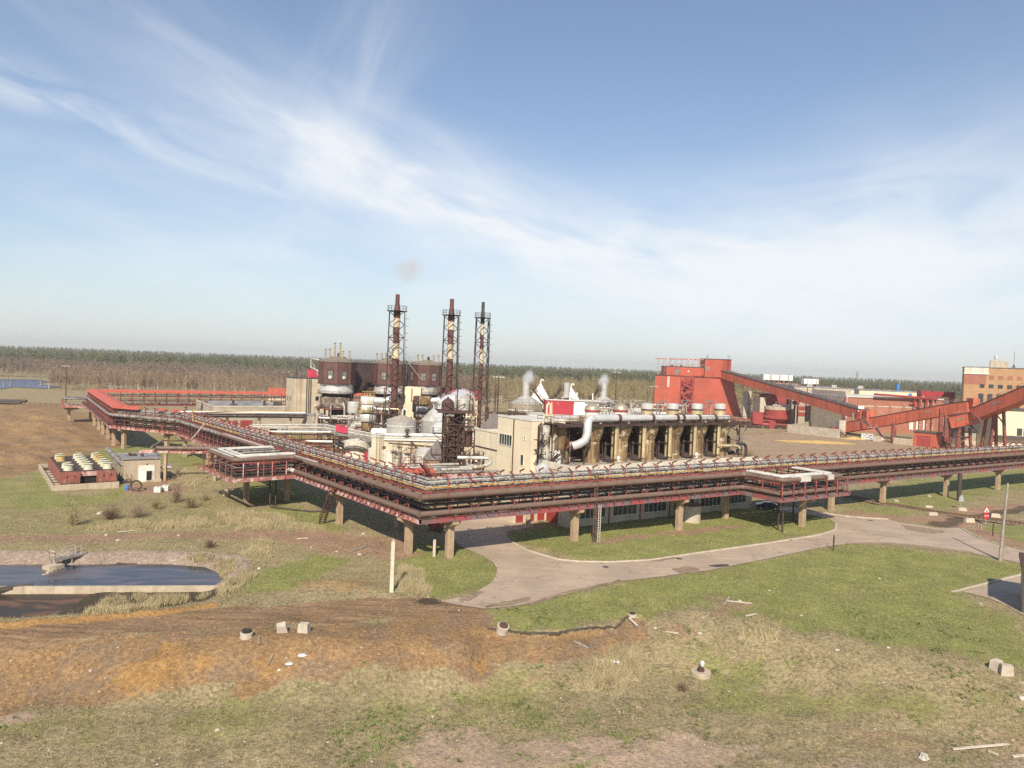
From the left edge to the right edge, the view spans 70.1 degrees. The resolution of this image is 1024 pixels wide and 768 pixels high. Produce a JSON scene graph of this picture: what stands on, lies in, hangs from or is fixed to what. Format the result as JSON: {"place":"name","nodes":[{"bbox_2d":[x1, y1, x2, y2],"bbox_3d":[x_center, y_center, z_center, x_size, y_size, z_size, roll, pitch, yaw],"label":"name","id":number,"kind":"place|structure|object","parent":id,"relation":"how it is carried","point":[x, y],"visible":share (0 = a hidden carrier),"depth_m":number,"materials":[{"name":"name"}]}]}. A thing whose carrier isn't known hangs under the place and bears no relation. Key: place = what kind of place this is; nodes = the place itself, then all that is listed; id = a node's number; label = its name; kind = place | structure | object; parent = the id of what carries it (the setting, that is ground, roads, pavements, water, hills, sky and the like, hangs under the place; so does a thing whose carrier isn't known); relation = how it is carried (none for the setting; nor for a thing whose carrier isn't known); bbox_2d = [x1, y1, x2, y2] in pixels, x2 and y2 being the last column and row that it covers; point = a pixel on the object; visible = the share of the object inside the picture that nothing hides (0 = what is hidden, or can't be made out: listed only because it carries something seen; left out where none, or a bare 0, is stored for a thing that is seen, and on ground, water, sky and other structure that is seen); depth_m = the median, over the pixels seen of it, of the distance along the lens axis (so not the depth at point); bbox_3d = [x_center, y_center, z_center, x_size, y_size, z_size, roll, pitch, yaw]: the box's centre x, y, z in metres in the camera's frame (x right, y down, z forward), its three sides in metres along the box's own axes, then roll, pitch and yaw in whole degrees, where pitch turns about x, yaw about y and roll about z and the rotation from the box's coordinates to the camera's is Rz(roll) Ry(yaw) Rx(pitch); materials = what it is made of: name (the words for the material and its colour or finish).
{"place":"outdoors","nodes":[
{"label":"outdoors","id":0,"kind":"place"},
{"bbox_2d":[0,379,59,388],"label":"river","id":1,"kind":"structure","parent":0,"point":[29,383],"depth_m":484.88,"materials":[{"name":"liquid"}]},
{"bbox_2d":[0,594,88,617],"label":"basin water","id":2,"kind":"structure","parent":0,"point":[21,605],"depth_m":77.40,"materials":[{"name":"liquid"}]},
{"bbox_2d":[0,564,222,585],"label":"pond water","id":3,"kind":"structure","parent":0,"point":[115,574],"depth_m":86.89,"materials":[{"name":"liquid"}]},
{"bbox_2d":[351,356,373,422],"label":"gallery house","id":4,"kind":"structure","parent":0,"point":[363,376],"depth_m":243.48,"materials":[{"name":"brown metal"}]},
{"bbox_2d":[0,356,1023,767],"bbox_3d":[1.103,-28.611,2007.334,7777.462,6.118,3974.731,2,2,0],"label":"ground","id":5,"kind":"structure","parent":0,"point":[34,436],"depth_m":69.49,"materials":[{"name":"plant"}]},
{"bbox_2d":[42,545,81,574],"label":"jetty","id":6,"kind":"object","parent":5,"relation":"on","point":[51,567],"visible":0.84,"depth_m":89.30,"materials":[{"name":"grey wood"}]},
{"bbox_2d":[55,490,94,525],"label":"sapling","id":7,"kind":"object","parent":5,"relation":"on","point":[74,518],"visible":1,"depth_m":106.53,"materials":[{"name":"plant"}]},
{"bbox_2d":[38,464,118,490],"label":"cooler basin","id":8,"kind":"object","parent":5,"relation":"on","point":[51,480],"visible":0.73,"depth_m":135.73,"materials":[{"name":"concrete"}]},
{"bbox_2d":[48,452,116,484],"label":"fan cooler","id":9,"kind":"object","parent":8,"relation":"on","point":[93,467],"visible":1,"depth_m":137.73,"materials":[{"name":"red metal"}]},
{"bbox_2d":[0,585,218,593],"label":"basin wall","id":10,"kind":"structure","parent":5,"relation":"on","point":[88,589],"depth_m":81.36,"materials":[{"name":"concrete"}]},
{"bbox_2d":[94,501,127,519],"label":"bush","id":11,"kind":"object","parent":5,"relation":"on","point":[110,515],"visible":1,"depth_m":111.46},
{"bbox_2d":[61,388,182,445],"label":"pipe gallery","id":12,"kind":"object","parent":5,"relation":"on","point":[101,406],"visible":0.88,"depth_m":220.56,"materials":[{"name":"red metal"}]},
{"bbox_2d":[117,452,161,482],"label":"pump house","id":13,"kind":"structure","parent":5,"relation":"on","point":[143,467],"depth_m":143.50,"materials":[{"name":"concrete"}]},
{"bbox_2d":[83,550,257,614],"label":"reeds","id":14,"kind":"object","parent":5,"relation":"on","point":[109,605],"visible":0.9,"depth_m":79.36,"materials":[{"name":"plant"}]},
{"bbox_2d":[139,423,219,480],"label":"pipe trestle","id":15,"kind":"object","parent":5,"relation":"on","point":[180,449],"visible":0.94,"depth_m":146.00,"materials":[{"name":"beige metal"}]},
{"bbox_2d":[96,389,374,410],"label":"pipe gallery","id":16,"kind":"object","parent":5,"relation":"on","point":[155,395],"visible":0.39,"depth_m":279.65,"materials":[{"name":"red metal"}]},
{"bbox_2d":[196,400,285,430],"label":"workshop building","id":17,"kind":"structure","parent":5,"relation":"on","point":[261,405],"depth_m":249.29,"materials":[{"name":"concrete"}]},
{"bbox_2d":[178,409,306,442],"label":"pipe rack","id":18,"kind":"object","parent":5,"relation":"on","point":[290,415],"visible":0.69,"depth_m":211.01,"materials":[{"name":"metal"}]},
{"bbox_2d":[0,355,506,391],"bbox_3d":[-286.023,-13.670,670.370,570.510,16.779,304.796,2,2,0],"label":"bare wood","id":19,"kind":"object","parent":5,"relation":"on","point":[22,364],"visible":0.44,"depth_m":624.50,"materials":[{"name":"plant"}]},
{"bbox_2d":[107,407,435,554],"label":"pipe bridge","id":20,"kind":"structure","parent":5,"relation":"on","point":[248,456],"depth_m":121.64,"materials":[{"name":"brown metal"}]},
{"bbox_2d":[0,614,542,718],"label":"clods","id":21,"kind":"object","parent":5,"relation":"on","point":[229,675],"visible":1,"depth_m":65.26,"materials":[{"name":"soil"}]},
{"bbox_2d":[256,413,331,433],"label":"annex building","id":22,"kind":"structure","parent":5,"relation":"on","point":[283,420],"depth_m":239.88,"materials":[{"name":"concrete"}]},
{"bbox_2d":[268,431,332,448],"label":"pipe rack","id":23,"kind":"object","parent":5,"relation":"on","point":[299,433],"visible":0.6,"depth_m":190.40,"materials":[{"name":"metal"}]},
{"bbox_2d":[286,365,323,412],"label":"stair block","id":24,"kind":"structure","parent":5,"relation":"on","point":[303,394],"depth_m":252.87,"materials":[{"name":"concrete"}]},
{"bbox_2d":[246,422,371,440],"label":"pipe span","id":25,"kind":"object","parent":5,"relation":"on","point":[307,427],"visible":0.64,"depth_m":196.70,"materials":[{"name":"grey metal"}]},
{"bbox_2d":[310,342,356,438],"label":"furnace tower","id":26,"kind":"structure","parent":5,"relation":"on","point":[336,378],"depth_m":230.87,"materials":[{"name":"brown metal"}]},
{"bbox_2d":[317,411,359,438],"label":"pipe maze","id":27,"kind":"object","parent":5,"relation":"on","point":[333,417],"visible":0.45,"depth_m":227.06,"materials":[{"name":"grey metal"}]},
{"bbox_2d":[342,437,370,458],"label":"storage tank","id":28,"kind":"object","parent":5,"relation":"on","point":[358,446],"visible":0.7,"depth_m":187.49,"materials":[{"name":"beige metal"}]},
{"bbox_2d":[347,391,398,438],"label":"scrubber tower","id":29,"kind":"structure","parent":5,"relation":"on","point":[368,401],"depth_m":205.02,"materials":[{"name":"metal"}]},
{"bbox_2d":[368,406,399,442],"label":"pipe maze","id":30,"kind":"object","parent":5,"relation":"on","point":[380,425],"visible":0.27,"depth_m":196.40,"materials":[{"name":"grey metal"}]},
{"bbox_2d":[372,348,404,426],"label":"furnace tower","id":31,"kind":"structure","parent":5,"relation":"on","point":[379,375],"depth_m":240.56,"materials":[{"name":"brown metal"}]},
{"bbox_2d":[381,445,400,466],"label":"storage tank","id":32,"kind":"object","parent":5,"relation":"on","point":[386,456],"visible":0.63,"depth_m":170.49,"materials":[{"name":"white metal"}]},
{"bbox_2d":[390,539,395,592],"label":"concrete post","id":33,"kind":"object","parent":5,"relation":"on","point":[392,563],"visible":0.86,"depth_m":80.55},
{"bbox_2d":[386,408,415,433],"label":"storage tank","id":34,"kind":"object","parent":5,"relation":"on","point":[399,424],"visible":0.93,"depth_m":179.48,"materials":[{"name":"metal"}]},
{"bbox_2d":[384,294,421,423],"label":"chimney stack","id":35,"kind":"object","parent":5,"relation":"on","point":[395,360],"visible":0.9,"depth_m":199.13,"materials":[{"name":"brown metal"}]},
{"bbox_2d":[401,386,421,418],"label":"duct house","id":36,"kind":"structure","parent":5,"relation":"on","point":[410,392],"depth_m":246.25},
{"bbox_2d":[371,428,473,469],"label":"block","id":37,"kind":"structure","parent":5,"relation":"on","point":[382,442],"depth_m":174.12,"materials":[{"name":"beige concrete"}]},
{"bbox_2d":[413,396,439,432],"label":"scrubber tower","id":38,"kind":"structure","parent":5,"relation":"on","point":[421,403],"depth_m":220.59,"materials":[{"name":"beige metal"}]},
{"bbox_2d":[412,354,441,411],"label":"furnace tower","id":39,"kind":"structure","parent":5,"relation":"on","point":[428,370],"depth_m":248.31,"materials":[{"name":"brown metal"}]},
{"bbox_2d":[420,405,444,433],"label":"storage tank","id":40,"kind":"object","parent":5,"relation":"on","point":[431,418],"visible":0.17,"depth_m":189.07,"materials":[{"name":"metal"}]},
{"bbox_2d":[424,440,440,463],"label":"cone hopper","id":41,"kind":"object","parent":5,"relation":"on","point":[428,457],"visible":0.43,"depth_m":154.74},
{"bbox_2d":[88,463,780,697],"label":"straw grass","id":42,"kind":"structure","parent":5,"relation":"on","point":[412,579],"depth_m":95.67,"materials":[{"name":"plant"}]},
{"bbox_2d":[440,299,461,415],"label":"chimney stack","id":43,"kind":"object","parent":5,"relation":"on","point":[451,318],"visible":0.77,"depth_m":207.99,"materials":[{"name":"metal"}]},
{"bbox_2d":[431,387,478,491],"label":"process tower","id":44,"kind":"structure","parent":5,"relation":"on","point":[454,443],"depth_m":145.03,"materials":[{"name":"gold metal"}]},
{"bbox_2d":[390,456,530,527],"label":"branch bridge","id":45,"kind":"structure","parent":5,"relation":"on","point":[444,469],"depth_m":116.03,"materials":[{"name":"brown metal"}]},
{"bbox_2d":[441,387,482,429],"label":"storage tank","id":46,"kind":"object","parent":5,"relation":"on","point":[462,391],"depth_m":262.22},
{"bbox_2d":[0,345,961,401],"bbox_3d":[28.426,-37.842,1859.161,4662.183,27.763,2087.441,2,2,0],"label":"pine forest","id":47,"kind":"object","parent":5,"relation":"on","point":[83,354],"visible":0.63,"depth_m":1158.84,"materials":[{"name":"plant"}]},
{"bbox_2d":[470,302,491,430],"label":"chimney stack","id":48,"kind":"object","parent":5,"relation":"on","point":[481,362],"visible":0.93,"depth_m":213.93,"materials":[{"name":"metal"}]},
{"bbox_2d":[0,636,1014,767],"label":"pebbles","id":49,"kind":"object","parent":5,"relation":"on","point":[467,721],"visible":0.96,"depth_m":60.67,"materials":[{"name":"stone"}]},
{"bbox_2d":[0,489,1023,767],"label":"green grass","id":50,"kind":"structure","parent":5,"relation":"on","point":[940,583],"depth_m":87.74,"materials":[{"name":"plant"}]},
{"bbox_2d":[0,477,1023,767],"bbox_3d":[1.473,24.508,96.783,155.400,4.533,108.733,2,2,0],"label":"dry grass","id":51,"kind":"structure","parent":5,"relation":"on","point":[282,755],"depth_m":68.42,"materials":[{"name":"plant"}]},
{"bbox_2d":[0,591,1023,767],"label":"weeds","id":52,"kind":"object","parent":5,"relation":"on","point":[402,737],"visible":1,"depth_m":59.40,"materials":[{"name":"plant"}]},
{"bbox_2d":[487,615,628,635],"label":"ground ledge","id":53,"kind":"object","parent":5,"relation":"on","point":[569,630],"visible":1,"depth_m":71.94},
{"bbox_2d":[592,476,600,541],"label":"lattice post","id":54,"kind":"object","parent":5,"relation":"on","point":[594,517],"visible":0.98,"depth_m":107.80,"materials":[{"name":"grey metal"}]},
{"bbox_2d":[475,412,754,527],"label":"process building","id":55,"kind":"structure","parent":5,"relation":"on","point":[509,444],"depth_m":128.52,"materials":[{"name":"beige concrete"}]},
{"bbox_2d":[507,381,542,414],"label":"vent tank","id":56,"kind":"object","parent":55,"relation":"on","point":[525,401],"visible":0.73,"depth_m":182.83,"materials":[{"name":"metal"}]},
{"bbox_2d":[543,397,574,414],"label":"roof shed","id":57,"kind":"structure","parent":55,"relation":"on","point":[563,406],"depth_m":143.92,"materials":[{"name":"red metal"}]},
{"bbox_2d":[569,392,599,414],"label":"roof shed","id":58,"kind":"structure","parent":55,"relation":"on","point":[580,405],"depth_m":144.81,"materials":[{"name":"white metal"}]},
{"bbox_2d":[579,400,604,462],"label":"washer tower","id":59,"kind":"structure","parent":55,"relation":"on","point":[592,450],"depth_m":128.91,"materials":[{"name":"beige metal"}]},
{"bbox_2d":[609,426,618,462],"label":"standpipe","id":60,"kind":"object","parent":55,"relation":"on","point":[616,443],"visible":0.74,"depth_m":130.54,"materials":[{"name":"beige metal"}]},
{"bbox_2d":[607,401,632,461],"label":"washer tower","id":61,"kind":"structure","parent":55,"relation":"on","point":[624,431],"depth_m":132.42,"materials":[{"name":"beige metal"}]},
{"bbox_2d":[613,504,636,515],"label":"window","id":62,"kind":"structure","parent":55,"relation":"in","point":[626,509],"depth_m":123.49,"materials":[{"name":"grey glass"}]},
{"bbox_2d":[637,426,646,461],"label":"standpipe","id":63,"kind":"object","parent":55,"relation":"on","point":[643,443],"visible":0.73,"depth_m":134.11,"materials":[{"name":"beige metal"}]},
{"bbox_2d":[537,399,753,464],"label":"process platform","id":64,"kind":"structure","parent":55,"relation":"on","point":[575,432],"depth_m":137.65,"materials":[{"name":"beige metal"}]},
{"bbox_2d":[533,403,575,465],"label":"condenser group","id":65,"kind":"object","parent":64,"relation":"on","point":[558,437],"visible":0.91,"depth_m":124.61,"materials":[{"name":"metal"}]},
{"bbox_2d":[588,383,618,411],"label":"vent tank","id":66,"kind":"object","parent":64,"relation":"on","point":[603,390],"visible":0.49,"depth_m":198.12,"materials":[{"name":"metal"}]},
{"bbox_2d":[589,396,685,413],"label":"pipe maze","id":67,"kind":"object","parent":64,"relation":"on","point":[635,405],"visible":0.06,"depth_m":178.55,"materials":[{"name":"metal"}]},
{"bbox_2d":[572,414,729,449],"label":"vapour pipe","id":68,"kind":"object","parent":64,"relation":"on","point":[589,420],"visible":0.94,"depth_m":130.94,"materials":[{"name":"metal"}]},
{"bbox_2d":[634,403,658,459],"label":"washer tower","id":69,"kind":"structure","parent":55,"relation":"on","point":[648,409],"depth_m":136.09,"materials":[{"name":"beige metal"}]},
{"bbox_2d":[644,502,666,512],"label":"window","id":70,"kind":"structure","parent":55,"relation":"in","point":[658,506],"depth_m":127.25,"materials":[{"name":"grey glass"}]},
{"bbox_2d":[660,403,683,458],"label":"washer tower","id":71,"kind":"structure","parent":55,"relation":"on","point":[673,409],"depth_m":139.63,"materials":[{"name":"beige metal"}]},
{"bbox_2d":[684,403,708,457],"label":"washer tower","id":72,"kind":"structure","parent":55,"relation":"on","point":[696,408],"depth_m":143.21,"materials":[{"name":"beige metal"}]},
{"bbox_2d":[708,403,731,456],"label":"washer tower","id":73,"kind":"structure","parent":55,"relation":"on","point":[719,408],"depth_m":146.77,"materials":[{"name":"beige metal"}]},
{"bbox_2d":[281,372,960,405],"bbox_3d":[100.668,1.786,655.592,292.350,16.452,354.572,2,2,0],"label":"bare wood","id":74,"kind":"object","parent":5,"relation":"on","point":[644,387],"visible":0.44,"depth_m":560.26,"materials":[{"name":"plant"}]},
{"bbox_2d":[511,523,836,561],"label":"kerb","id":75,"kind":"structure","parent":5,"relation":"on","point":[834,529],"depth_m":103.34,"materials":[{"name":"concrete"}]},
{"bbox_2d":[654,374,694,413],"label":"chip silo","id":76,"kind":"object","parent":5,"relation":"on","point":[669,388],"visible":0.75,"depth_m":430.92,"materials":[{"name":"metal"}]},
{"bbox_2d":[680,375,693,413],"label":"stair tower","id":77,"kind":"structure","parent":5,"relation":"on","point":[689,390],"depth_m":427.27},
{"bbox_2d":[683,502,700,523],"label":"buried tank","id":78,"kind":"object","parent":5,"relation":"on","point":[691,512],"visible":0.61,"depth_m":124.57,"materials":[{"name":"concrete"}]},
{"bbox_2d":[691,666,710,679],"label":"manhole ring","id":79,"kind":"object","parent":5,"relation":"on","point":[700,673],"visible":1,"depth_m":69.17,"materials":[{"name":"concrete"}]},
{"bbox_2d":[693,376,741,415],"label":"chip silo","id":80,"kind":"object","parent":5,"relation":"on","point":[715,389],"visible":0.59,"depth_m":437.62,"materials":[{"name":"red metal"}]},
{"bbox_2d":[655,355,731,377],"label":"silo head","id":81,"kind":"object","parent":80,"relation":"on","point":[710,367],"visible":0.99,"depth_m":438.24},
{"bbox_2d":[420,442,1023,557],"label":"pipe bridge","id":82,"kind":"structure","parent":5,"relation":"on","point":[815,480],"depth_m":119.78,"materials":[{"name":"brown metal"}]},
{"bbox_2d":[731,412,794,428],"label":"screw conveyor","id":83,"kind":"object","parent":5,"relation":"on","point":[759,420],"visible":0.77,"depth_m":346.96,"materials":[{"name":"metal"}]},
{"bbox_2d":[753,393,786,422],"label":"red annex","id":84,"kind":"object","parent":5,"relation":"on","point":[761,401],"visible":0.43,"depth_m":394.94,"materials":[{"name":"metal"}]},
{"bbox_2d":[764,401,799,423],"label":"round silo","id":85,"kind":"object","parent":5,"relation":"on","point":[782,410],"visible":0.89,"depth_m":378.48,"materials":[{"name":"metal"}]},
{"bbox_2d":[786,398,810,423],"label":"panel hall","id":86,"kind":"structure","parent":5,"relation":"on","point":[804,412],"depth_m":384.51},
{"bbox_2d":[721,369,885,440],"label":"conveyor gallery","id":87,"kind":"object","parent":5,"relation":"on","point":[852,411],"visible":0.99,"depth_m":366.19,"materials":[{"name":"red metal"}]},
{"bbox_2d":[787,421,839,437],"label":"yard wall","id":88,"kind":"structure","parent":5,"relation":"on","point":[804,428],"depth_m":319.67,"materials":[{"name":"concrete"}]},
{"bbox_2d":[784,383,924,396],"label":"long hall","id":89,"kind":"structure","parent":5,"relation":"on","point":[868,391],"depth_m":435.01,"materials":[{"name":"metal"}]},
{"bbox_2d":[761,374,800,384],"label":"cooling unit","id":90,"kind":"object","parent":89,"relation":"on","point":[782,378],"visible":0.78,"depth_m":451.90,"materials":[{"name":"white metal"}]},
{"bbox_2d":[810,389,944,433],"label":"brick hall","id":91,"kind":"structure","parent":5,"relation":"on","point":[880,404],"depth_m":349.53,"materials":[{"name":"brick"}]},
{"bbox_2d":[845,398,979,446],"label":"conveyor gallery","id":92,"kind":"object","parent":5,"relation":"on","point":[940,412],"visible":0.83,"depth_m":296.81,"materials":[{"name":"red metal"}]},
{"bbox_2d":[913,430,942,447],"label":"tool shed","id":93,"kind":"structure","parent":5,"relation":"on","point":[927,439],"depth_m":283.76,"materials":[{"name":"metal"}]},
{"bbox_2d":[841,495,1023,525],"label":"railway track","id":94,"kind":"structure","parent":5,"relation":"on","point":[937,511],"depth_m":143.22,"materials":[{"name":"brown metal"}]},
{"bbox_2d":[917,390,954,424],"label":"crimson gantry","id":95,"kind":"object","parent":5,"relation":"on","point":[922,393],"visible":0.55,"depth_m":372.06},
{"bbox_2d":[943,425,977,445],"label":"corrugated hall","id":96,"kind":"structure","parent":5,"relation":"on","point":[974,436],"depth_m":296.40,"materials":[{"name":"metal"}]},
{"bbox_2d":[947,383,1023,448],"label":"conveyor gallery","id":97,"kind":"object","parent":5,"relation":"on","point":[995,407],"visible":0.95,"depth_m":262.06,"materials":[{"name":"red metal"}]},
{"bbox_2d":[961,351,1023,407],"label":"brick tower block","id":98,"kind":"structure","parent":5,"relation":"on","point":[992,380],"depth_m":330.19,"materials":[{"name":"brick"}]},
{"bbox_2d":[973,408,1023,446],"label":"beige block","id":99,"kind":"structure","parent":5,"relation":"on","point":[1015,425],"depth_m":283.42,"materials":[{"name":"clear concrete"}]},
{"bbox_2d":[998,483,1008,560],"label":"utility pole","id":100,"kind":"object","parent":5,"relation":"on","point":[1001,552],"visible":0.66,"depth_m":106.61,"materials":[{"name":"grey concrete"}]},
{"bbox_2d":[1019,552,1023,612],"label":"edge building","id":101,"kind":"structure","parent":5,"relation":"on","point":[1021,556],"depth_m":86.19,"materials":[{"name":"concrete"}]},
{"bbox_2d":[0,0,1023,383],"label":"sky","id":102,"kind":"structure","parent":0,"point":[814,188],"materials":[{"name":"blue"}]},
{"bbox_2d":[442,506,1023,608],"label":"road","id":103,"kind":"structure","parent":0,"point":[522,573],"depth_m":102.53,"materials":[{"name":"asphalt"}]},
{"bbox_2d":[528,580,621,604],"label":"road patch","id":104,"kind":"object","parent":103,"relation":"on","point":[563,593],"visible":1,"depth_m":83.90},
{"bbox_2d":[846,542,973,553],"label":"road patch","id":105,"kind":"object","parent":103,"relation":"on","point":[930,547],"visible":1,"depth_m":114.03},
{"bbox_2d":[963,575,1023,613],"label":"driveway","id":106,"kind":"structure","parent":0,"point":[1006,592],"depth_m":90.54,"materials":[{"name":"concrete"}]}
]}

